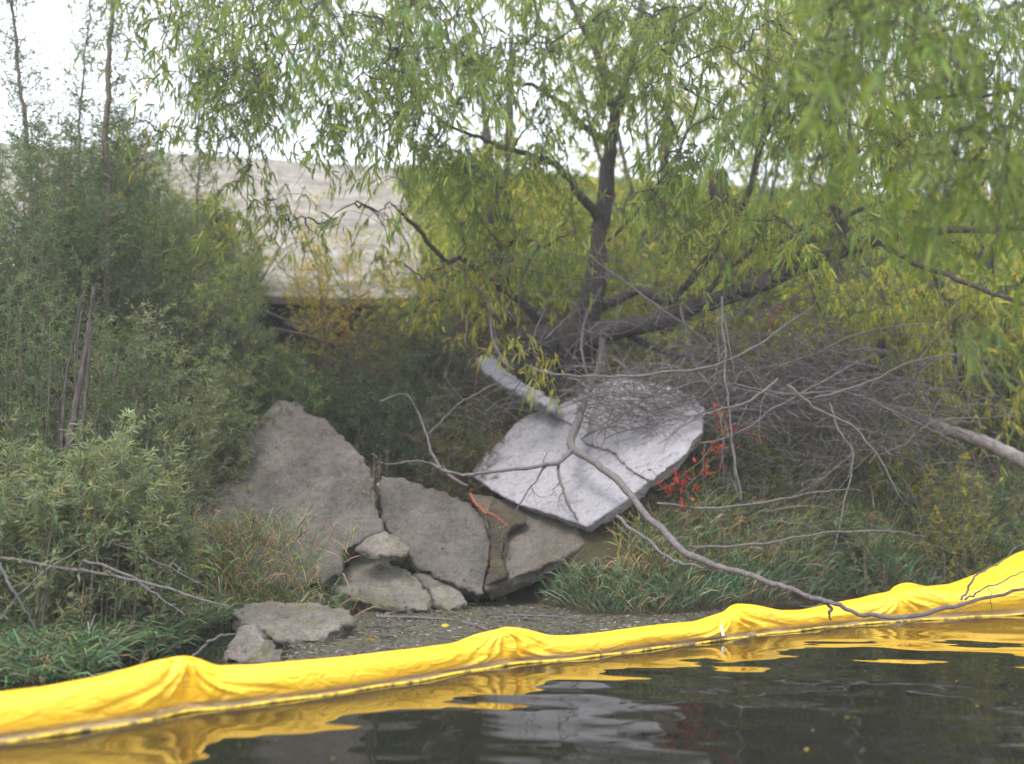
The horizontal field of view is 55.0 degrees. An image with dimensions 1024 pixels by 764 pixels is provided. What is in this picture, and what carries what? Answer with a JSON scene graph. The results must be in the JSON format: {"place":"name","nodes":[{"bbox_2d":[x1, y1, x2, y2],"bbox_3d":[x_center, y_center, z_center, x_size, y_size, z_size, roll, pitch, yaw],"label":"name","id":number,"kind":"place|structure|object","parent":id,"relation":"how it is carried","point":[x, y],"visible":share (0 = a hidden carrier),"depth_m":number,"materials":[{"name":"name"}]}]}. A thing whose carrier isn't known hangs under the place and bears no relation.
{"place":"outdoors","nodes":[
{"label":"outdoors","id":0,"kind":"place"},
{"bbox_2d":[0,598,1023,763],"bbox_3d":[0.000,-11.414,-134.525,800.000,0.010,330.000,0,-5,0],"label":"water","id":1,"kind":"structure","parent":0,"point":[915,692],"depth_m":6.26,"materials":[{"name":"black liquid"}]},
{"bbox_2d":[222,623,283,661],"bbox_3d":[-2.119,2.260,8.206,0.504,0.484,0.469,0,-5,0],"label":"concrete chunk","id":2,"kind":"object","parent":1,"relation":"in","point":[249,643],"visible":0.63,"depth_m":8.07,"materials":[{"name":"concrete"}]},
{"bbox_2d":[282,600,726,661],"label":"gravel","id":3,"kind":"structure","parent":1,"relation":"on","point":[384,636],"depth_m":9.86,"materials":[{"name":"gravel"}]},
{"bbox_2d":[0,551,1023,742],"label":"containment boom","id":4,"kind":"object","parent":1,"relation":"on","point":[160,689],"visible":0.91,"depth_m":7.16,"materials":[{"name":"yellow plastic"}]},
{"bbox_2d":[0,162,1023,679],"bbox_3d":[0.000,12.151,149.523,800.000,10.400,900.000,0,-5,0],"label":"ground","id":5,"kind":"structure","parent":0,"point":[594,546],"depth_m":13.63,"materials":[{"name":"soil"}]},
{"bbox_2d":[0,0,81,402],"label":"sapling","id":6,"kind":"object","parent":5,"relation":"on","point":[17,59],"visible":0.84,"depth_m":12.42,"materials":[{"name":"green plant"}]},
{"bbox_2d":[0,162,106,559],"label":"leafy shrub","id":7,"kind":"object","parent":5,"relation":"on","point":[25,313],"visible":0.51,"depth_m":10.55,"materials":[{"name":"green plant"}]},
{"bbox_2d":[0,404,112,638],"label":"leafy shrub","id":8,"kind":"object","parent":5,"relation":"on","point":[26,520],"visible":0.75,"depth_m":8.00,"materials":[{"name":"green plant"}]},
{"bbox_2d":[0,70,140,489],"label":"leafy shrub","id":9,"kind":"object","parent":5,"relation":"on","point":[35,188],"visible":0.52,"depth_m":11.61,"materials":[{"name":"green plant"}]},
{"bbox_2d":[0,109,167,421],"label":"leafy shrub","id":10,"kind":"object","parent":5,"relation":"on","point":[87,193],"visible":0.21,"depth_m":12.87,"materials":[{"name":"green plant"}]},
{"bbox_2d":[41,0,130,358],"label":"sapling","id":11,"kind":"object","parent":5,"relation":"on","point":[84,69],"visible":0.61,"depth_m":13.42,"materials":[{"name":"green plant"}]},
{"bbox_2d":[0,245,183,609],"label":"leafy shrub","id":12,"kind":"object","parent":5,"relation":"on","point":[52,444],"visible":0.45,"depth_m":9.68,"materials":[{"name":"green plant"}]},
{"bbox_2d":[58,286,95,462],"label":"bare stem clump","id":13,"kind":"object","parent":12,"relation":"attached to","point":[86,353],"visible":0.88,"depth_m":9.12,"materials":[{"name":"brown plant"}]},
{"bbox_2d":[56,0,165,513],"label":"sapling","id":14,"kind":"object","parent":5,"relation":"on","point":[107,167],"visible":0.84,"depth_m":12.33,"materials":[{"name":"green plant"}]},
{"bbox_2d":[18,404,208,662],"bbox_3d":[-3.360,1.536,8.352,1.543,2.715,1.469,0,-5,0],"label":"leafy shrub","id":15,"kind":"object","parent":5,"relation":"on","point":[123,590],"visible":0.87,"depth_m":8.13,"materials":[{"name":"green plant"}]},
{"bbox_2d":[0,556,228,606],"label":"bare stick","id":16,"kind":"object","parent":15,"relation":"on","point":[93,572],"visible":0.98,"depth_m":7.81,"materials":[{"name":"grey wood"}]},
{"bbox_2d":[0,115,228,481],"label":"leafy shrub","id":17,"kind":"object","parent":5,"relation":"on","point":[133,249],"visible":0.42,"depth_m":12.52,"materials":[{"name":"green plant"}]},
{"bbox_2d":[42,113,206,302],"bbox_3d":[-6.186,-2.480,15.676,2.718,3.717,2.575,0,-5,0],"label":"leafy shrub","id":18,"kind":"object","parent":5,"relation":"on","point":[166,165],"visible":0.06,"depth_m":15.57,"materials":[{"name":"green plant"}]},
{"bbox_2d":[87,97,168,399],"bbox_3d":[-5.435,-1.925,13.770,1.222,4.440,1.125,-5,-7,39],"label":"sapling","id":19,"kind":"object","parent":5,"relation":"on","point":[125,112],"visible":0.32,"depth_m":13.86,"materials":[{"name":"green plant"}]},
{"bbox_2d":[83,559,184,615],"bbox_3d":[-2.968,1.613,7.710,0.796,0.452,0.064,1,-6,-6],"label":"bare stick","id":20,"kind":"object","parent":5,"relation":"on","point":[125,574],"visible":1,"depth_m":7.70,"materials":[{"name":"grey wood"}]},
{"bbox_2d":[41,299,246,602],"bbox_3d":[-3.846,0.726,10.326,2.066,3.275,1.825,3,-6,-31],"label":"leafy shrub","id":21,"kind":"object","parent":5,"relation":"on","point":[165,419],"visible":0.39,"depth_m":10.41,"materials":[{"name":"green plant"}]},
{"bbox_2d":[85,465,211,649],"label":"leafy shrub","id":22,"kind":"object","parent":5,"relation":"on","point":[184,549],"visible":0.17,"depth_m":8.73,"materials":[{"name":"green plant"}]},
{"bbox_2d":[77,150,252,376],"bbox_3d":[-5.540,-1.726,15.203,2.779,3.871,2.545,-2,-6,22],"label":"leafy shrub","id":23,"kind":"object","parent":5,"relation":"on","point":[190,206],"visible":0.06,"depth_m":14.97,"materials":[{"name":"green plant"}]},
{"bbox_2d":[115,170,232,317],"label":"leafy shrub","id":24,"kind":"object","parent":5,"relation":"on","point":[204,194],"visible":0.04,"depth_m":15.87,"materials":[{"name":"green plant"}]},
{"bbox_2d":[79,194,281,511],"bbox_3d":[-4.470,-0.301,13.144,2.775,4.348,2.805,2,-6,-17],"label":"leafy shrub","id":25,"kind":"object","parent":5,"relation":"on","point":[224,319],"visible":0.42,"depth_m":12.93,"materials":[{"name":"green plant"}]},
{"bbox_2d":[0,556,363,687],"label":"grass","id":26,"kind":"structure","parent":5,"relation":"on","point":[61,651],"depth_m":7.59,"materials":[{"name":"plant"}]},
{"bbox_2d":[0,562,34,629],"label":"bare stick","id":27,"kind":"object","parent":26,"relation":"on","point":[5,575],"visible":1,"depth_m":7.38,"materials":[{"name":"grey wood"}]},
{"bbox_2d":[133,182,257,364],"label":"leafy shrub","id":28,"kind":"object","parent":5,"relation":"on","point":[227,244],"visible":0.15,"depth_m":14.94,"materials":[{"name":"green plant"}]},
{"bbox_2d":[156,0,236,422],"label":"sapling","id":29,"kind":"object","parent":5,"relation":"on","point":[198,23],"visible":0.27,"depth_m":14.39,"materials":[{"name":"green plant"}]},
{"bbox_2d":[137,202,276,400],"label":"leafy shrub","id":30,"kind":"object","parent":5,"relation":"on","point":[256,272],"visible":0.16,"depth_m":14.76,"materials":[{"name":"green plant"}]},
{"bbox_2d":[156,339,267,518],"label":"leafy shrub","id":31,"kind":"object","parent":5,"relation":"on","point":[222,452],"visible":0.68,"depth_m":12.12,"materials":[{"name":"green plant"}]},
{"bbox_2d":[0,142,424,305],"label":"concrete revetment","id":32,"kind":"object","parent":5,"relation":"on","point":[290,174],"visible":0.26,"depth_m":19.89,"materials":[{"name":"concrete"}]},
{"bbox_2d":[169,277,280,458],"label":"leafy shrub","id":33,"kind":"object","parent":5,"relation":"on","point":[260,341],"visible":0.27,"depth_m":13.85,"materials":[{"name":"green plant"}]},
{"bbox_2d":[181,195,280,351],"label":"leafy shrub","id":34,"kind":"object","parent":5,"relation":"on","point":[253,263],"visible":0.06,"depth_m":16.02,"materials":[{"name":"green plant"}]},
{"bbox_2d":[235,340,313,417],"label":"dark bush","id":35,"kind":"object","parent":5,"relation":"on","point":[294,349],"visible":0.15,"depth_m":14.44,"materials":[{"name":"green plant"}]},
{"bbox_2d":[175,503,379,621],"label":"grass","id":36,"kind":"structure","parent":5,"relation":"on","point":[232,540],"depth_m":10.23,"materials":[{"name":"plant"}]},
{"bbox_2d":[220,334,336,460],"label":"leafy shrub","id":37,"kind":"object","parent":5,"relation":"on","point":[290,383],"visible":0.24,"depth_m":13.18,"materials":[{"name":"green plant"}]},
{"bbox_2d":[181,400,384,592],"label":"concrete slab","id":38,"kind":"structure","parent":5,"relation":"on","point":[304,461],"depth_m":11.84,"materials":[{"name":"concrete"}]},
{"bbox_2d":[232,600,356,645],"bbox_3d":[-2.063,2.300,9.315,1.226,0.382,0.881,-5,-7,40],"label":"concrete chunk","id":39,"kind":"object","parent":5,"relation":"on","point":[281,623],"visible":0.85,"depth_m":9.19,"materials":[{"name":"concrete"}]},
{"bbox_2d":[284,309,342,341],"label":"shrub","id":40,"kind":"object","parent":5,"relation":"on","point":[291,326],"visible":0.34,"depth_m":16.12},
{"bbox_2d":[266,184,394,412],"bbox_3d":[-2.838,-1.088,15.471,2.068,4.011,1.794,2,-6,-18],"label":"yellow shrub","id":41,"kind":"object","parent":5,"relation":"on","point":[321,295],"visible":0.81,"depth_m":15.36,"materials":[{"name":"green plant"}]},
{"bbox_2d":[282,355,378,477],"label":"dark bush","id":42,"kind":"object","parent":5,"relation":"on","point":[339,419],"visible":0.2,"depth_m":13.60,"materials":[{"name":"green plant"}]},
{"bbox_2d":[356,450,381,558],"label":"dead weed","id":43,"kind":"object","parent":5,"relation":"on","point":[372,479],"visible":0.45,"depth_m":11.73,"materials":[{"name":"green plant"}]},
{"bbox_2d":[317,305,424,500],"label":"dark bush","id":44,"kind":"object","parent":5,"relation":"on","point":[366,364],"visible":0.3,"depth_m":14.39,"materials":[{"name":"green plant"}]},
{"bbox_2d":[333,557,433,613],"bbox_3d":[-1.418,2.385,11.154,1.263,0.736,0.776,-2,-6,22],"label":"concrete chunk","id":45,"kind":"object","parent":5,"relation":"on","point":[389,587],"visible":0.68,"depth_m":11.00,"materials":[{"name":"concrete"}]},
{"bbox_2d":[355,532,409,561],"bbox_3d":[-1.443,1.861,11.108,0.608,0.320,0.347,-2,-6,20],"label":"concrete chunk","id":46,"kind":"object","parent":45,"relation":"on","point":[383,546],"visible":1,"depth_m":11.03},
{"bbox_2d":[336,336,460,514],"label":"dark bush","id":47,"kind":"object","parent":5,"relation":"on","point":[380,410],"visible":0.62,"depth_m":13.51,"materials":[{"name":"green plant"}]},
{"bbox_2d":[354,263,470,417],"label":"dark bush","id":48,"kind":"object","parent":5,"relation":"on","point":[396,312],"visible":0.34,"depth_m":15.64,"materials":[{"name":"green plant"}]},
{"bbox_2d":[368,308,473,458],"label":"dark bush","id":49,"kind":"object","parent":5,"relation":"on","point":[432,358],"visible":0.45,"depth_m":15.05,"materials":[{"name":"green plant"}]},
{"bbox_2d":[377,476,489,601],"bbox_3d":[-0.970,1.851,11.776,1.509,1.441,0.996,-1,-6,12],"label":"concrete slab","id":50,"kind":"object","parent":5,"relation":"on","point":[443,537],"depth_m":11.68,"materials":[{"name":"concrete"}]},
{"bbox_2d":[413,573,467,610],"bbox_3d":[-0.831,2.443,11.210,0.360,0.504,0.697,5,-7,-42],"label":"concrete chunk","id":51,"kind":"object","parent":5,"relation":"on","point":[446,597],"visible":0.72,"depth_m":11.09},
{"bbox_2d":[398,367,504,527],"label":"dark bush","id":52,"kind":"object","parent":5,"relation":"on","point":[459,448],"visible":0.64,"depth_m":13.18,"materials":[{"name":"green plant"}]},
{"bbox_2d":[361,4,646,354],"bbox_3d":[-0.264,-3.534,16.882,5.097,6.637,3.502,0,-5,0],"label":"background willow","id":53,"kind":"object","parent":5,"relation":"on","point":[441,237],"visible":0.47,"depth_m":16.36,"materials":[{"name":"green plant"}]},
{"bbox_2d":[0,259,1023,655],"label":"ground cover","id":54,"kind":"object","parent":5,"relation":"on","point":[558,317],"visible":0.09,"depth_m":15.06,"materials":[{"name":"green plant"}]},
{"bbox_2d":[464,491,593,600],"bbox_3d":[0.205,1.998,12.256,1.389,1.236,1.924,1,-6,-10],"label":"concrete slab","id":55,"kind":"object","parent":5,"relation":"on","point":[533,549],"depth_m":11.62,"materials":[{"name":"concrete"}]},
{"bbox_2d":[486,500,526,585],"bbox_3d":[-0.070,1.895,11.753,0.511,0.937,1.337,0,-5,0],"label":"soil clod","id":56,"kind":"object","parent":55,"relation":"on","point":[498,571],"visible":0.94,"depth_m":11.87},
{"bbox_2d":[58,0,1023,424],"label":"willow tree","id":57,"kind":"object","parent":5,"relation":"on","point":[710,20],"visible":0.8,"depth_m":12.49,"materials":[{"name":"green plant"}]},
{"bbox_2d":[190,0,515,199],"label":"hanging willow spray","id":58,"kind":"object","parent":57,"relation":"attached to","point":[319,72],"visible":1,"depth_m":6.64,"materials":[{"name":"green plant"}]},
{"bbox_2d":[467,277,516,370],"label":"dead branch","id":59,"kind":"object","parent":57,"relation":"attached to","point":[492,330],"visible":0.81,"depth_m":13.12,"materials":[{"name":"grey wood"}]},
{"bbox_2d":[500,254,722,358],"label":"dead branch","id":60,"kind":"object","parent":57,"relation":"attached to","point":[648,299],"visible":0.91,"depth_m":13.03,"materials":[{"name":"grey wood"}]},
{"bbox_2d":[430,337,1023,619],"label":"dead branch","id":61,"kind":"object","parent":57,"relation":"attached to","point":[631,496],"visible":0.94,"depth_m":10.24,"materials":[{"name":"grey wood"}]},
{"bbox_2d":[380,347,539,487],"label":"dead branch","id":62,"kind":"object","parent":61,"relation":"attached to","point":[436,460],"visible":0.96,"depth_m":12.17,"materials":[{"name":"grey wood"}]},
{"bbox_2d":[615,515,721,571],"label":"dead branch","id":63,"kind":"object","parent":61,"relation":"attached to","point":[627,526],"visible":0.99,"depth_m":10.14,"materials":[{"name":"grey wood"}]},
{"bbox_2d":[589,232,865,499],"bbox_3d":[2.829,-0.319,12.490,3.726,3.571,1.618,0,-5,0],"label":"dead branch","id":64,"kind":"object","parent":57,"relation":"attached to","point":[714,352],"visible":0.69,"depth_m":12.89,"materials":[{"name":"grey wood"}]},
{"bbox_2d":[814,252,1014,397],"bbox_3d":[4.882,-0.708,11.975,2.192,1.784,0.893,1,-6,-9],"label":"dead bough","id":65,"kind":"object","parent":57,"relation":"attached to","point":[850,388],"visible":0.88,"depth_m":12.03,"materials":[{"name":"grey wood"}]},
{"bbox_2d":[472,378,704,531],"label":"concrete slab","id":66,"kind":"structure","parent":5,"relation":"on","point":[596,498],"depth_m":12.42,"materials":[{"name":"concrete"}]},
{"bbox_2d":[476,355,558,418],"bbox_3d":[0.063,0.054,14.088,0.334,1.029,1.894,4,-7,-38],"label":"concrete slab","id":67,"kind":"object","parent":66,"relation":"on","point":[489,370],"depth_m":14.03,"materials":[{"name":"concrete"}]},
{"bbox_2d":[551,379,704,482],"bbox_3d":[1.557,0.575,12.951,1.194,1.483,2.522,3,-6,-29],"label":"concrete flake","id":68,"kind":"object","parent":66,"relation":"on","point":[636,453],"visible":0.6,"depth_m":12.37,"materials":[{"name":"concrete"}]},
{"bbox_2d":[616,381,858,542],"bbox_3d":[2.805,0.940,11.911,2.995,1.972,0.836,0,-5,0],"label":"dead bough","id":69,"kind":"object","parent":68,"relation":"on","point":[646,396],"visible":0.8,"depth_m":12.15,"materials":[{"name":"grey wood"}]},
{"bbox_2d":[658,378,786,506],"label":"dead bough","id":70,"kind":"object","parent":69,"relation":"on","point":[758,394],"visible":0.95,"depth_m":11.71,"materials":[{"name":"grey wood"}]},
{"bbox_2d":[678,445,728,509],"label":"red creeper","id":71,"kind":"object","parent":70,"relation":"hanging from","point":[695,485],"visible":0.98,"depth_m":11.42,"materials":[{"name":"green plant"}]},
{"bbox_2d":[502,0,826,268],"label":"background willow","id":72,"kind":"object","parent":5,"relation":"on","point":[621,149],"visible":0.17,"depth_m":19.20,"materials":[{"name":"green plant"}]},
{"bbox_2d":[530,144,823,336],"bbox_3d":[3.129,-2.002,17.016,5.716,4.322,3.870,0,-5,0],"label":"background willow","id":73,"kind":"object","parent":5,"relation":"on","point":[617,253],"visible":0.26,"depth_m":16.57,"materials":[{"name":"green plant"}]},
{"bbox_2d":[611,255,802,405],"bbox_3d":[2.979,-0.604,15.780,3.509,3.221,3.202,0,-5,0],"label":"background willow","id":74,"kind":"object","parent":5,"relation":"on","point":[676,334],"visible":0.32,"depth_m":15.24,"materials":[{"name":"green plant"}]},
{"bbox_2d":[393,163,1023,331],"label":"slope weeds","id":75,"kind":"object","parent":5,"relation":"on","point":[419,219],"visible":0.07,"depth_m":20.36,"materials":[{"name":"green plant"}]},
{"bbox_2d":[399,204,1023,461],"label":"bare twigs","id":76,"kind":"object","parent":5,"relation":"on","point":[768,316],"visible":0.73,"depth_m":12.94,"materials":[{"name":"grey wood"}]},
{"bbox_2d":[638,421,871,523],"bbox_3d":[2.297,1.961,11.479,3.802,2.887,1.697,-1,-6,13],"label":"dead bough","id":77,"kind":"object","parent":5,"relation":"on","point":[683,506],"visible":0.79,"depth_m":11.40,"materials":[{"name":"grey wood"}]},
{"bbox_2d":[725,428,799,521],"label":"bank shrub","id":78,"kind":"object","parent":5,"relation":"on","point":[773,482],"visible":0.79,"depth_m":12.75,"materials":[{"name":"green plant"}]},
{"bbox_2d":[513,272,1023,533],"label":"brush litter","id":79,"kind":"object","parent":5,"relation":"on","point":[797,374],"visible":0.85,"depth_m":12.67,"materials":[{"name":"grey wood"}]},
{"bbox_2d":[531,286,601,382],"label":"dead branch","id":80,"kind":"object","parent":79,"relation":"on","point":[581,338],"visible":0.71,"depth_m":13.33,"materials":[{"name":"grey wood"}]},
{"bbox_2d":[527,257,814,379],"bbox_3d":[1.903,-0.795,11.900,3.434,1.672,0.885,0,-5,0],"label":"dead branch","id":81,"kind":"object","parent":79,"relation":"on","point":[665,371],"visible":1,"depth_m":11.91,"materials":[{"name":"grey wood"}]},
{"bbox_2d":[648,401,734,495],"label":"red creeper","id":82,"kind":"object","parent":79,"relation":"on","point":[675,478],"visible":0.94,"depth_m":11.66,"materials":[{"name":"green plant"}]},
{"bbox_2d":[691,292,795,545],"bbox_3d":[2.710,0.435,11.782,1.204,3.097,1.798,0,-5,0],"label":"dead bough","id":83,"kind":"object","parent":79,"relation":"on","point":[722,330],"visible":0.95,"depth_m":11.75,"materials":[{"name":"grey wood"}]},
{"bbox_2d":[695,286,879,503],"bbox_3d":[3.475,0.105,12.211,2.115,2.804,1.348,-3,-6,28],"label":"dead bough","id":84,"kind":"object","parent":79,"relation":"on","point":[737,432],"visible":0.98,"depth_m":11.96,"materials":[{"name":"grey wood"}]},
{"bbox_2d":[703,317,967,514],"bbox_3d":[3.832,0.439,12.195,3.173,2.561,1.132,1,-6,-8],"label":"dead bough","id":85,"kind":"object","parent":79,"relation":"on","point":[759,389],"visible":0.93,"depth_m":12.27,"materials":[{"name":"grey wood"}]},
{"bbox_2d":[760,243,947,400],"bbox_3d":[4.463,-0.875,12.490,1.608,2.246,2.076,5,-7,-41],"label":"dead bough","id":86,"kind":"object","parent":79,"relation":"on","point":[823,349],"visible":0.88,"depth_m":12.54,"materials":[{"name":"grey wood"}]},
{"bbox_2d":[880,365,1023,454],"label":"dead bough","id":87,"kind":"object","parent":79,"relation":"on","point":[907,442],"visible":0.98,"depth_m":12.41,"materials":[{"name":"grey wood"}]},
{"bbox_2d":[532,343,1023,613],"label":"grass","id":88,"kind":"structure","parent":5,"relation":"on","point":[674,590],"depth_m":12.21,"materials":[{"name":"plant"}]},
{"bbox_2d":[738,429,848,520],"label":"dead bough","id":89,"kind":"object","parent":5,"relation":"on","point":[773,510],"visible":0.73,"depth_m":12.20,"materials":[{"name":"grey wood"}]},
{"bbox_2d":[578,296,1023,579],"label":"dry grass","id":90,"kind":"structure","parent":5,"relation":"on","point":[627,554],"depth_m":13.08,"materials":[{"name":"plant"}]},
{"bbox_2d":[716,489,886,606],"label":"dead bough","id":91,"kind":"object","parent":5,"relation":"on","point":[762,525],"visible":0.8,"depth_m":11.85,"materials":[{"name":"grey wood"}]},
{"bbox_2d":[686,498,925,576],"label":"dead bough","id":92,"kind":"object","parent":5,"relation":"on","point":[739,545],"visible":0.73,"depth_m":11.36,"materials":[{"name":"grey wood"}]},
{"bbox_2d":[762,403,863,585],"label":"dead bough","id":93,"kind":"object","parent":5,"relation":"on","point":[842,436],"visible":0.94,"depth_m":11.74,"materials":[{"name":"grey wood"}]},
{"bbox_2d":[705,244,966,424],"bbox_3d":[5.269,-0.852,15.678,4.418,3.208,3.717,-1,-6,10],"label":"background willow","id":94,"kind":"object","parent":5,"relation":"on","point":[849,323],"visible":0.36,"depth_m":15.18,"materials":[{"name":"green plant"}]},
{"bbox_2d":[707,0,986,302],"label":"background willow","id":95,"kind":"object","parent":5,"relation":"on","point":[840,210],"visible":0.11,"depth_m":17.81,"materials":[{"name":"green plant"}]},
{"bbox_2d":[817,501,900,596],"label":"bank shrub","id":96,"kind":"object","parent":5,"relation":"on","point":[861,541],"visible":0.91,"depth_m":12.20,"materials":[{"name":"green plant"}]},
{"bbox_2d":[696,0,1023,395],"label":"overhanging willow","id":97,"kind":"object","parent":5,"relation":"on","point":[833,83],"visible":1,"depth_m":5.53,"materials":[{"name":"green plant"}]},
{"bbox_2d":[830,404,926,525],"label":"bank shrub","id":98,"kind":"object","parent":5,"relation":"on","point":[863,463],"visible":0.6,"depth_m":13.40,"materials":[{"name":"green plant"}]},
{"bbox_2d":[786,384,982,559],"bbox_3d":[4.442,0.997,11.443,2.171,2.036,0.978,-5,-7,42],"label":"dead bough","id":99,"kind":"object","parent":5,"relation":"on","point":[819,410],"visible":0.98,"depth_m":11.55,"materials":[{"name":"grey wood"}]},
{"bbox_2d":[839,45,1023,362],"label":"background willow","id":100,"kind":"object","parent":5,"relation":"on","point":[990,264],"visible":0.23,"depth_m":16.56,"materials":[{"name":"green plant"}]},
{"bbox_2d":[857,257,1023,489],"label":"background willow","id":101,"kind":"object","parent":5,"relation":"on","point":[996,305],"visible":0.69,"depth_m":14.37,"materials":[{"name":"green plant"}]},
{"bbox_2d":[860,397,1023,469],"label":"fallen log","id":102,"kind":"object","parent":5,"relation":"on","point":[1012,455],"visible":0.58,"depth_m":12.92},
{"bbox_2d":[905,451,1014,584],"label":"bank shrub","id":103,"kind":"object","parent":5,"relation":"on","point":[979,524],"visible":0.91,"depth_m":12.61,"materials":[{"name":"green plant"}]},
{"bbox_2d":[981,511,1023,568],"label":"bank shrub","id":104,"kind":"object","parent":5,"relation":"on","point":[998,534],"visible":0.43,"depth_m":12.59,"materials":[{"name":"green plant"}]},
{"bbox_2d":[0,0,1023,197],"label":"sky","id":105,"kind":"structure","parent":0,"point":[60,28],"materials":[{"name":"white"}]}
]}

